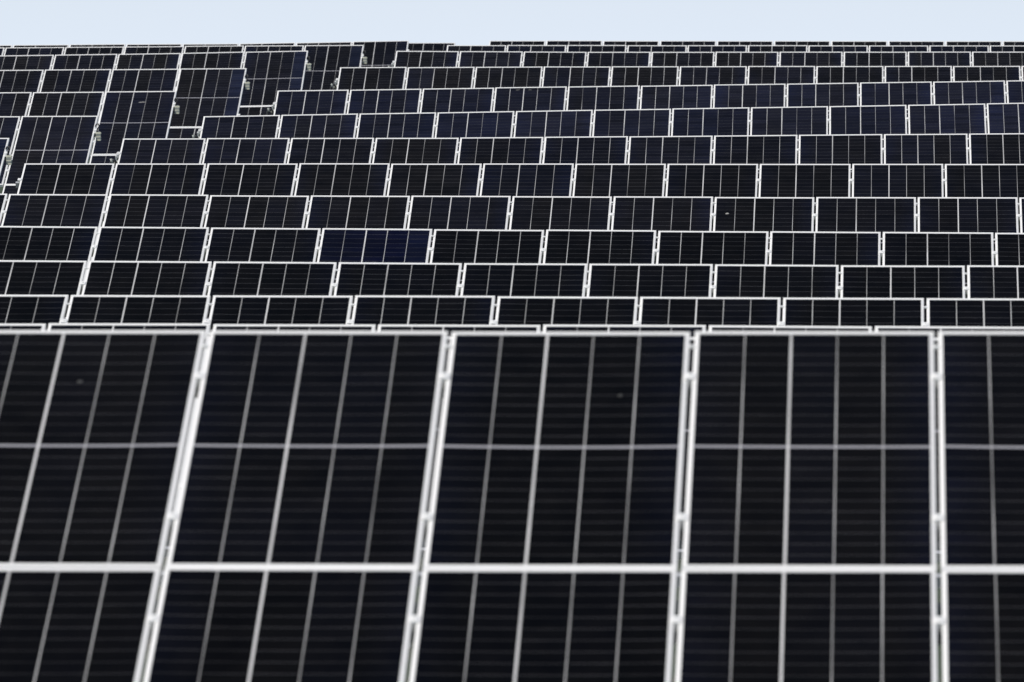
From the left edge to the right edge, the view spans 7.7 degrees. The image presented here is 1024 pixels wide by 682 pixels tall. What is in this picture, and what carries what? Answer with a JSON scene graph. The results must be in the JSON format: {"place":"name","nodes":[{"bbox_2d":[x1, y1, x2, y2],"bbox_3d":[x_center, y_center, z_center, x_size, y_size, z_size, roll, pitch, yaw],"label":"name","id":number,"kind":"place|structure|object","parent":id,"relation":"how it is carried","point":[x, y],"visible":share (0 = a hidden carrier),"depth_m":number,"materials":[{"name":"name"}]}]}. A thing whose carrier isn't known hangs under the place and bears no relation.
{"place":"outdoors","nodes":[
{"label":"outdoors","id":0,"kind":"place"},
{"bbox_2d":[0,138,942,681],"bbox_3d":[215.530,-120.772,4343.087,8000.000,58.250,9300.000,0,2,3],"label":"ground","id":1,"kind":"structure","parent":0,"point":[940,658],"depth_m":59.80,"materials":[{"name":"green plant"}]},
{"bbox_2d":[5,120,98,177],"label":"mounting rack","id":2,"kind":"object","parent":1,"relation":"on","point":[7,170],"visible":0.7,"depth_m":108.45,"materials":[{"name":"metal"}]},
{"bbox_2d":[4,116,97,184],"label":"solar panel","id":3,"kind":"object","parent":2,"relation":"attached to","point":[54,139],"visible":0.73,"depth_m":108.10,"materials":[{"name":"black glass"}]},
{"bbox_2d":[28,95,177,147],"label":"mounting rack","id":4,"kind":"object","parent":1,"relation":"on","point":[101,104],"visible":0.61,"depth_m":116.61,"materials":[{"name":"metal"}]},
{"bbox_2d":[27,92,103,156],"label":"solar panel","id":5,"kind":"object","parent":4,"relation":"attached to","point":[65,103],"visible":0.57,"depth_m":116.67,"materials":[{"name":"black glass"}]},
{"bbox_2d":[91,91,176,154],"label":"solar panel","id":6,"kind":"object","parent":4,"relation":"attached to","point":[135,114],"visible":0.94,"depth_m":116.12,"materials":[{"name":"black glass"}]},
{"bbox_2d":[4,72,247,182],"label":"mounting rack","id":7,"kind":"object","parent":1,"relation":"on","point":[109,81],"visible":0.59,"depth_m":124.77,"materials":[{"name":"metal"}]},
{"bbox_2d":[170,68,246,126],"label":"solar panel","id":8,"kind":"object","parent":7,"relation":"attached to","point":[201,93],"visible":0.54,"depth_m":124.20,"materials":[{"name":"black glass"}]},
{"bbox_2d":[4,55,309,183],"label":"mounting rack","id":9,"kind":"object","parent":1,"relation":"on","point":[115,65],"visible":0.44,"depth_m":132.93,"materials":[{"name":"metal"}]},
{"bbox_2d":[240,51,307,105],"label":"solar panel","id":10,"kind":"object","parent":9,"relation":"attached to","point":[270,74],"visible":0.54,"depth_m":132.36,"materials":[{"name":"black glass"}]},
{"bbox_2d":[15,168,945,188],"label":"mounting rack","id":11,"kind":"object","parent":1,"relation":"on","point":[17,183],"visible":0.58,"depth_m":91.88,"materials":[{"name":"metal"}]},
{"bbox_2d":[17,163,114,193],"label":"solar panel","id":12,"kind":"object","parent":11,"relation":"attached to","point":[60,178],"visible":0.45,"depth_m":92.11,"materials":[{"name":"black glass"}]},
{"bbox_2d":[102,163,205,225],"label":"solar panel","id":13,"kind":"object","parent":11,"relation":"attached to","point":[170,179],"visible":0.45,"depth_m":92.04,"materials":[{"name":"black glass"}]},
{"bbox_2d":[202,163,297,226],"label":"solar panel","id":14,"kind":"object","parent":11,"relation":"attached to","point":[249,179],"visible":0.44,"depth_m":91.98,"materials":[{"name":"black glass"}]},
{"bbox_2d":[294,163,389,227],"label":"solar panel","id":15,"kind":"object","parent":11,"relation":"attached to","point":[346,179],"visible":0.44,"depth_m":91.92,"materials":[{"name":"black glass"}]},
{"bbox_2d":[387,164,481,228],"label":"solar panel","id":16,"kind":"object","parent":11,"relation":"attached to","point":[410,180],"visible":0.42,"depth_m":91.86,"materials":[{"name":"black glass"}]},
{"bbox_2d":[480,163,573,229],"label":"solar panel","id":17,"kind":"object","parent":11,"relation":"attached to","point":[511,180],"visible":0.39,"depth_m":91.80,"materials":[{"name":"black glass"}]},
{"bbox_2d":[573,164,665,229],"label":"solar panel","id":18,"kind":"object","parent":11,"relation":"attached to","point":[605,180],"visible":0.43,"depth_m":91.75,"materials":[{"name":"black glass"}]},
{"bbox_2d":[666,164,757,230],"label":"solar panel","id":19,"kind":"object","parent":11,"relation":"attached to","point":[712,180],"visible":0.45,"depth_m":91.68,"materials":[{"name":"black glass"}]},
{"bbox_2d":[759,164,850,231],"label":"solar panel","id":20,"kind":"object","parent":11,"relation":"attached to","point":[804,180],"visible":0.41,"depth_m":91.63,"materials":[{"name":"black glass"}]},
{"bbox_2d":[852,164,943,231],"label":"solar panel","id":21,"kind":"object","parent":11,"relation":"attached to","point":[898,180],"visible":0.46,"depth_m":91.57,"materials":[{"name":"black glass"}]},
{"bbox_2d":[945,164,1023,232],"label":"solar panel","id":22,"kind":"object","parent":11,"relation":"attached to","point":[984,180],"visible":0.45,"depth_m":91.52,"materials":[{"name":"black glass"}]},
{"bbox_2d":[61,303,940,647],"bbox_3d":[0.328,1.120,57.464,10.146,2.691,3.971,0,2,3],"label":"mounting rack","id":23,"kind":"object","parent":1,"relation":"on","point":[207,321],"visible":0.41,"depth_m":58.97,"materials":[{"name":"metal"}]},
{"bbox_2d":[0,295,68,329],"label":"solar panel","id":24,"kind":"object","parent":23,"relation":"attached to","point":[32,309],"visible":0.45,"depth_m":59.51,"materials":[{"name":"black glass"}]},
{"bbox_2d":[66,295,209,323],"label":"solar panel","id":25,"kind":"object","parent":23,"relation":"attached to","point":[190,309],"visible":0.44,"depth_m":59.48,"materials":[{"name":"black glass"}]},
{"bbox_2d":[209,295,352,330],"bbox_3d":[-1.847,0.171,58.579,1.098,0.040,2.384,0,25,3],"label":"solar panel","id":26,"kind":"object","parent":23,"relation":"attached to","point":[245,309],"visible":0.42,"depth_m":59.42,"materials":[{"name":"black glass"}]},
{"bbox_2d":[352,295,494,330],"bbox_3d":[-0.734,0.172,58.523,1.098,0.039,2.384,0,25,3],"label":"solar panel","id":27,"kind":"object","parent":23,"relation":"attached to","point":[376,310],"visible":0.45,"depth_m":59.35,"materials":[{"name":"black glass"}]},
{"bbox_2d":[495,296,637,331],"bbox_3d":[0.381,0.180,58.469,1.098,0.037,2.384,0,25,3],"label":"solar panel","id":28,"kind":"object","parent":23,"relation":"attached to","point":[525,310],"visible":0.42,"depth_m":59.31,"materials":[{"name":"black glass"}]},
{"bbox_2d":[639,297,780,330],"bbox_3d":[1.494,0.184,58.413,1.098,0.039,2.384,0,25,3],"label":"solar panel","id":29,"kind":"object","parent":23,"relation":"attached to","point":[752,311],"visible":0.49,"depth_m":59.26,"materials":[{"name":"black glass"}]},
{"bbox_2d":[782,298,923,330],"bbox_3d":[2.608,0.190,58.359,1.098,0.037,2.384,0,25,3],"label":"solar panel","id":30,"kind":"object","parent":23,"relation":"attached to","point":[873,312],"visible":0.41,"depth_m":59.20,"materials":[{"name":"black glass"}]},
{"bbox_2d":[927,298,1023,326],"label":"solar panel","id":31,"kind":"object","parent":23,"relation":"attached to","point":[987,312],"visible":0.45,"depth_m":59.16,"materials":[{"name":"black glass"}]},
{"bbox_2d":[1,199,1020,224],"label":"mounting rack","id":32,"kind":"object","parent":1,"relation":"on","point":[510,214],"visible":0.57,"depth_m":83.66,"materials":[{"name":"metal"}]},
{"bbox_2d":[1,194,107,260],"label":"solar panel","id":33,"kind":"object","parent":32,"relation":"attached to","point":[77,210],"visible":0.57,"depth_m":83.94,"materials":[{"name":"black glass"}]},
{"bbox_2d":[102,194,208,226],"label":"solar panel","id":34,"kind":"object","parent":32,"relation":"attached to","point":[143,210],"visible":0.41,"depth_m":83.88,"materials":[{"name":"black glass"}]},
{"bbox_2d":[203,195,308,260],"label":"solar panel","id":35,"kind":"object","parent":32,"relation":"attached to","point":[243,211],"visible":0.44,"depth_m":83.83,"materials":[{"name":"black glass"}]},
{"bbox_2d":[306,195,409,261],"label":"solar panel","id":36,"kind":"object","parent":32,"relation":"attached to","point":[379,212],"visible":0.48,"depth_m":83.77,"materials":[{"name":"black glass"}]},
{"bbox_2d":[407,196,510,262],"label":"solar panel","id":37,"kind":"object","parent":32,"relation":"attached to","point":[463,212],"visible":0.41,"depth_m":83.70,"materials":[{"name":"black glass"}]},
{"bbox_2d":[509,196,611,262],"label":"solar panel","id":38,"kind":"object","parent":32,"relation":"attached to","point":[544,213],"visible":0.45,"depth_m":83.65,"materials":[{"name":"black glass"}]},
{"bbox_2d":[611,196,712,263],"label":"solar panel","id":39,"kind":"object","parent":32,"relation":"attached to","point":[661,213],"visible":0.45,"depth_m":83.58,"materials":[{"name":"black glass"}]},
{"bbox_2d":[713,197,813,264],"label":"solar panel","id":40,"kind":"object","parent":32,"relation":"attached to","point":[769,214],"visible":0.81,"depth_m":83.53,"materials":[{"name":"black glass"}]},
{"bbox_2d":[815,197,915,264],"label":"solar panel","id":41,"kind":"object","parent":32,"relation":"attached to","point":[866,214],"visible":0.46,"depth_m":83.47,"materials":[{"name":"black glass"}]},
{"bbox_2d":[918,197,1018,264],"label":"solar panel","id":42,"kind":"object","parent":32,"relation":"attached to","point":[993,215],"visible":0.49,"depth_m":83.41,"materials":[{"name":"black glass"}]},
{"bbox_2d":[80,267,968,297],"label":"mounting rack","id":43,"kind":"object","parent":1,"relation":"on","point":[460,286],"visible":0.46,"depth_m":67.33,"materials":[{"name":"metal"}]},
{"bbox_2d":[0,260,86,318],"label":"solar panel","id":44,"kind":"object","parent":43,"relation":"attached to","point":[34,277],"visible":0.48,"depth_m":67.62,"materials":[{"name":"black glass"}]},
{"bbox_2d":[81,261,211,294],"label":"solar panel","id":45,"kind":"object","parent":43,"relation":"attached to","point":[146,277],"visible":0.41,"depth_m":67.58,"materials":[{"name":"black glass"}]},
{"bbox_2d":[207,261,336,318],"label":"solar panel","id":46,"kind":"object","parent":43,"relation":"attached to","point":[279,278],"visible":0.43,"depth_m":67.52,"materials":[{"name":"black glass"}]},
{"bbox_2d":[334,262,461,319],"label":"solar panel","id":47,"kind":"object","parent":43,"relation":"attached to","point":[353,279],"visible":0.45,"depth_m":67.47,"materials":[{"name":"black glass"}]},
{"bbox_2d":[460,263,586,319],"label":"solar panel","id":48,"kind":"object","parent":43,"relation":"attached to","point":[496,280],"visible":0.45,"depth_m":67.42,"materials":[{"name":"black glass"}]},
{"bbox_2d":[587,264,712,320],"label":"solar panel","id":49,"kind":"object","parent":43,"relation":"attached to","point":[649,280],"visible":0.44,"depth_m":67.36,"materials":[{"name":"black glass"}]},
{"bbox_2d":[713,264,838,320],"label":"solar panel","id":50,"kind":"object","parent":43,"relation":"attached to","point":[785,281],"visible":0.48,"depth_m":67.31,"materials":[{"name":"black glass"}]},
{"bbox_2d":[840,265,964,321],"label":"solar panel","id":51,"kind":"object","parent":43,"relation":"attached to","point":[884,281],"visible":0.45,"depth_m":67.26,"materials":[{"name":"black glass"}]},
{"bbox_2d":[967,265,1023,298],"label":"solar panel","id":52,"kind":"object","parent":43,"relation":"attached to","point":[992,281],"visible":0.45,"depth_m":67.22,"materials":[{"name":"black glass"}]},
{"bbox_2d":[106,138,969,204],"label":"mounting rack","id":53,"kind":"object","parent":1,"relation":"on","point":[373,152],"visible":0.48,"depth_m":100.01,"materials":[{"name":"metal"}]},
{"bbox_2d":[118,138,205,163],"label":"solar panel","id":54,"kind":"object","parent":53,"relation":"attached to","point":[166,151],"visible":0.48,"depth_m":100.28,"materials":[{"name":"black glass"}]},
{"bbox_2d":[200,138,289,194],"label":"solar panel","id":55,"kind":"object","parent":53,"relation":"attached to","point":[250,150],"visible":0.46,"depth_m":100.22,"materials":[{"name":"black glass"}]},
{"bbox_2d":[287,138,373,195],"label":"solar panel","id":56,"kind":"object","parent":53,"relation":"attached to","point":[330,150],"visible":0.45,"depth_m":100.16,"materials":[{"name":"black glass"}]},
{"bbox_2d":[372,138,458,195],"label":"solar panel","id":57,"kind":"object","parent":53,"relation":"attached to","point":[416,150],"visible":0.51,"depth_m":100.10,"materials":[{"name":"black glass"}]},
{"bbox_2d":[457,137,542,195],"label":"solar panel","id":58,"kind":"object","parent":53,"relation":"attached to","point":[503,150],"visible":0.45,"depth_m":100.03,"materials":[{"name":"black glass"}]},
{"bbox_2d":[542,136,627,195],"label":"solar panel","id":59,"kind":"object","parent":53,"relation":"attached to","point":[589,150],"visible":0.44,"depth_m":99.96,"materials":[{"name":"black glass"}]},
{"bbox_2d":[628,136,712,195],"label":"solar panel","id":60,"kind":"object","parent":53,"relation":"attached to","point":[666,150],"visible":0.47,"depth_m":99.90,"materials":[{"name":"black glass"}]},
{"bbox_2d":[713,135,797,196],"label":"solar panel","id":61,"kind":"object","parent":53,"relation":"attached to","point":[755,149],"visible":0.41,"depth_m":99.83,"materials":[{"name":"black glass"}]},
{"bbox_2d":[798,134,882,196],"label":"solar panel","id":62,"kind":"object","parent":53,"relation":"attached to","point":[851,149],"visible":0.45,"depth_m":99.77,"materials":[{"name":"black glass"}]},
{"bbox_2d":[884,134,967,196],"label":"solar panel","id":63,"kind":"object","parent":53,"relation":"attached to","point":[943,149],"visible":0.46,"depth_m":99.70,"materials":[{"name":"black glass"}]},
{"bbox_2d":[92,233,996,262],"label":"mounting rack","id":64,"kind":"object","parent":1,"relation":"on","point":[881,252],"visible":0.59,"depth_m":75.48,"materials":[{"name":"metal"}]},
{"bbox_2d":[0,226,97,280],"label":"solar panel","id":65,"kind":"object","parent":64,"relation":"attached to","point":[59,243],"visible":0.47,"depth_m":75.78,"materials":[{"name":"black glass"}]},
{"bbox_2d":[92,227,208,260],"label":"solar panel","id":66,"kind":"object","parent":64,"relation":"attached to","point":[151,243],"visible":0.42,"depth_m":75.72,"materials":[{"name":"black glass"}]},
{"bbox_2d":[205,228,320,281],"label":"solar panel","id":67,"kind":"object","parent":64,"relation":"attached to","point":[263,244],"visible":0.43,"depth_m":75.67,"materials":[{"name":"black glass"}]},
{"bbox_2d":[317,228,431,282],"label":"solar panel","id":68,"kind":"object","parent":64,"relation":"attached to","point":[337,245],"visible":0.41,"depth_m":75.61,"materials":[{"name":"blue glass"}]},
{"bbox_2d":[430,229,543,283],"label":"solar panel","id":69,"kind":"object","parent":64,"relation":"attached to","point":[462,246],"visible":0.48,"depth_m":75.56,"materials":[{"name":"black glass"}]},
{"bbox_2d":[543,230,655,284],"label":"solar panel","id":70,"kind":"object","parent":64,"relation":"attached to","point":[587,247],"visible":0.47,"depth_m":75.50,"materials":[{"name":"black glass"}]},
{"bbox_2d":[656,231,768,284],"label":"solar panel","id":71,"kind":"object","parent":64,"relation":"attached to","point":[715,247],"visible":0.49,"depth_m":75.46,"materials":[{"name":"black glass"}]},
{"bbox_2d":[769,231,880,285],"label":"solar panel","id":72,"kind":"object","parent":64,"relation":"attached to","point":[818,248],"visible":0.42,"depth_m":75.40,"materials":[{"name":"black glass"}]},
{"bbox_2d":[883,232,993,286],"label":"solar panel","id":73,"kind":"object","parent":64,"relation":"attached to","point":[965,249],"visible":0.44,"depth_m":75.34,"materials":[{"name":"black glass"}]},
{"bbox_2d":[147,344,947,643],"bbox_3d":[0.724,1.453,32.895,6.797,2.740,3.971,0,2,3],"label":"mounting rack","id":74,"kind":"object","parent":1,"relation":"on","point":[939,621],"visible":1,"depth_m":33.27,"materials":[{"name":"metal"}]},
{"bbox_2d":[0,567,160,681],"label":"solar panel","id":75,"kind":"object","parent":74,"relation":"attached to","point":[74,625],"visible":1,"depth_m":32.48,"materials":[{"name":"black glass"}]},
{"bbox_2d":[0,330,205,571],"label":"solar panel","id":76,"kind":"object","parent":74,"relation":"attached to","point":[94,426],"visible":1,"depth_m":34.06,"materials":[{"name":"black glass"}]},
{"bbox_2d":[144,567,417,681],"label":"solar panel","id":77,"kind":"object","parent":74,"relation":"attached to","point":[282,624],"visible":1,"depth_m":32.41,"materials":[{"name":"black glass"}]},
{"bbox_2d":[165,331,447,574],"bbox_3d":[-0.896,0.480,33.981,1.098,0.037,2.384,0,25,3],"label":"solar panel","id":78,"kind":"object","parent":74,"relation":"attached to","point":[310,448],"visible":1,"depth_m":33.93,"materials":[{"name":"black glass"}]},
{"bbox_2d":[409,568,676,681],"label":"solar panel","id":79,"kind":"object","parent":74,"relation":"attached to","point":[544,625],"visible":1,"depth_m":32.36,"materials":[{"name":"black glass"}]},
{"bbox_2d":[423,332,689,568],"bbox_3d":[0.217,0.484,33.927,1.098,0.040,2.384,0,25,3],"label":"solar panel","id":80,"kind":"object","parent":74,"relation":"attached to","point":[560,450],"visible":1,"depth_m":33.87,"materials":[{"name":"black glass"}]},
{"bbox_2d":[675,569,936,681],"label":"solar panel","id":81,"kind":"object","parent":74,"relation":"attached to","point":[807,625],"visible":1,"depth_m":32.31,"materials":[{"name":"black glass"}]},
{"bbox_2d":[682,331,936,575],"bbox_3d":[1.333,0.482,33.871,1.098,0.039,2.384,0,25,3],"label":"solar panel","id":82,"kind":"object","parent":74,"relation":"attached to","point":[811,449],"visible":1,"depth_m":33.82,"materials":[{"name":"black glass"}]},
{"bbox_2d":[938,331,1023,573],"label":"solar panel","id":83,"kind":"object","parent":74,"relation":"attached to","point":[981,418],"visible":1,"depth_m":33.81,"materials":[{"name":"black glass"}]},
{"bbox_2d":[941,569,1023,681],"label":"solar panel","id":84,"kind":"object","parent":74,"relation":"attached to","point":[983,635],"visible":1,"depth_m":32.28,"materials":[{"name":"black glass"}]},
{"bbox_2d":[197,108,987,137],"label":"mounting rack","id":85,"kind":"object","parent":1,"relation":"on","point":[435,126],"visible":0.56,"depth_m":108.14,"materials":[{"name":"metal"}]},
{"bbox_2d":[200,115,279,163],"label":"solar panel","id":86,"kind":"object","parent":85,"relation":"attached to","point":[259,126],"visible":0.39,"depth_m":108.42,"materials":[{"name":"black glass"}]},
{"bbox_2d":[278,114,357,163],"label":"solar panel","id":87,"kind":"object","parent":85,"relation":"attached to","point":[320,126],"visible":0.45,"depth_m":108.34,"materials":[{"name":"black glass"}]},
{"bbox_2d":[356,112,435,162],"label":"solar panel","id":88,"kind":"object","parent":85,"relation":"attached to","point":[395,125],"visible":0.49,"depth_m":108.26,"materials":[{"name":"black glass"}]},
{"bbox_2d":[435,111,513,163],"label":"solar panel","id":89,"kind":"object","parent":85,"relation":"attached to","point":[459,125],"visible":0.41,"depth_m":108.20,"materials":[{"name":"black glass"}]},
{"bbox_2d":[514,110,592,163],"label":"solar panel","id":90,"kind":"object","parent":85,"relation":"attached to","point":[563,123],"visible":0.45,"depth_m":108.13,"materials":[{"name":"black glass"}]},
{"bbox_2d":[592,109,670,163],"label":"solar panel","id":91,"kind":"object","parent":85,"relation":"attached to","point":[635,122],"visible":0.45,"depth_m":108.07,"materials":[{"name":"black glass"}]},
{"bbox_2d":[671,107,749,163],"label":"solar panel","id":92,"kind":"object","parent":85,"relation":"attached to","point":[713,122],"visible":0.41,"depth_m":108.00,"materials":[{"name":"black glass"}]},
{"bbox_2d":[750,106,827,163],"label":"solar panel","id":93,"kind":"object","parent":85,"relation":"attached to","point":[808,120],"visible":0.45,"depth_m":107.93,"materials":[{"name":"black glass"}]},
{"bbox_2d":[829,105,906,163],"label":"solar panel","id":94,"kind":"object","parent":85,"relation":"attached to","point":[881,119],"visible":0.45,"depth_m":107.87,"materials":[{"name":"black glass"}]},
{"bbox_2d":[908,104,986,163],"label":"solar panel","id":95,"kind":"object","parent":85,"relation":"attached to","point":[967,119],"visible":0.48,"depth_m":107.80,"materials":[{"name":"black glass"}]},
{"bbox_2d":[271,84,1007,113],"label":"mounting rack","id":96,"kind":"object","parent":1,"relation":"on","point":[566,99],"visible":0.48,"depth_m":116.27,"materials":[{"name":"metal"}]},
{"bbox_2d":[274,90,348,137],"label":"solar panel","id":97,"kind":"object","parent":96,"relation":"attached to","point":[295,102],"visible":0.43,"depth_m":116.48,"materials":[{"name":"black glass"}]},
{"bbox_2d":[347,89,421,137],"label":"solar panel","id":98,"kind":"object","parent":96,"relation":"attached to","point":[384,101],"visible":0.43,"depth_m":116.43,"materials":[{"name":"black glass"}]},
{"bbox_2d":[420,88,493,137],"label":"solar panel","id":99,"kind":"object","parent":96,"relation":"attached to","point":[436,100],"visible":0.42,"depth_m":116.37,"materials":[{"name":"black glass"}]},
{"bbox_2d":[493,86,566,136],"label":"solar panel","id":100,"kind":"object","parent":96,"relation":"attached to","point":[514,99],"visible":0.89,"depth_m":116.32,"materials":[{"name":"black glass"}]},
{"bbox_2d":[566,86,639,135],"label":"solar panel","id":101,"kind":"object","parent":96,"relation":"attached to","point":[593,98],"visible":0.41,"depth_m":116.27,"materials":[{"name":"black glass"}]},
{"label":"rack","id":102,"kind":"object","parent":1,"relation":"on","visible":0},
{"bbox_2d":[302,45,363,89],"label":"solar panel","id":103,"kind":"object","parent":102,"relation":"attached to","point":[327,62],"visible":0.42,"depth_m":140.69,"materials":[{"name":"black glass"}]},
{"bbox_2d":[0,0,1023,46],"label":"sky","id":104,"kind":"structure","parent":0,"point":[22,22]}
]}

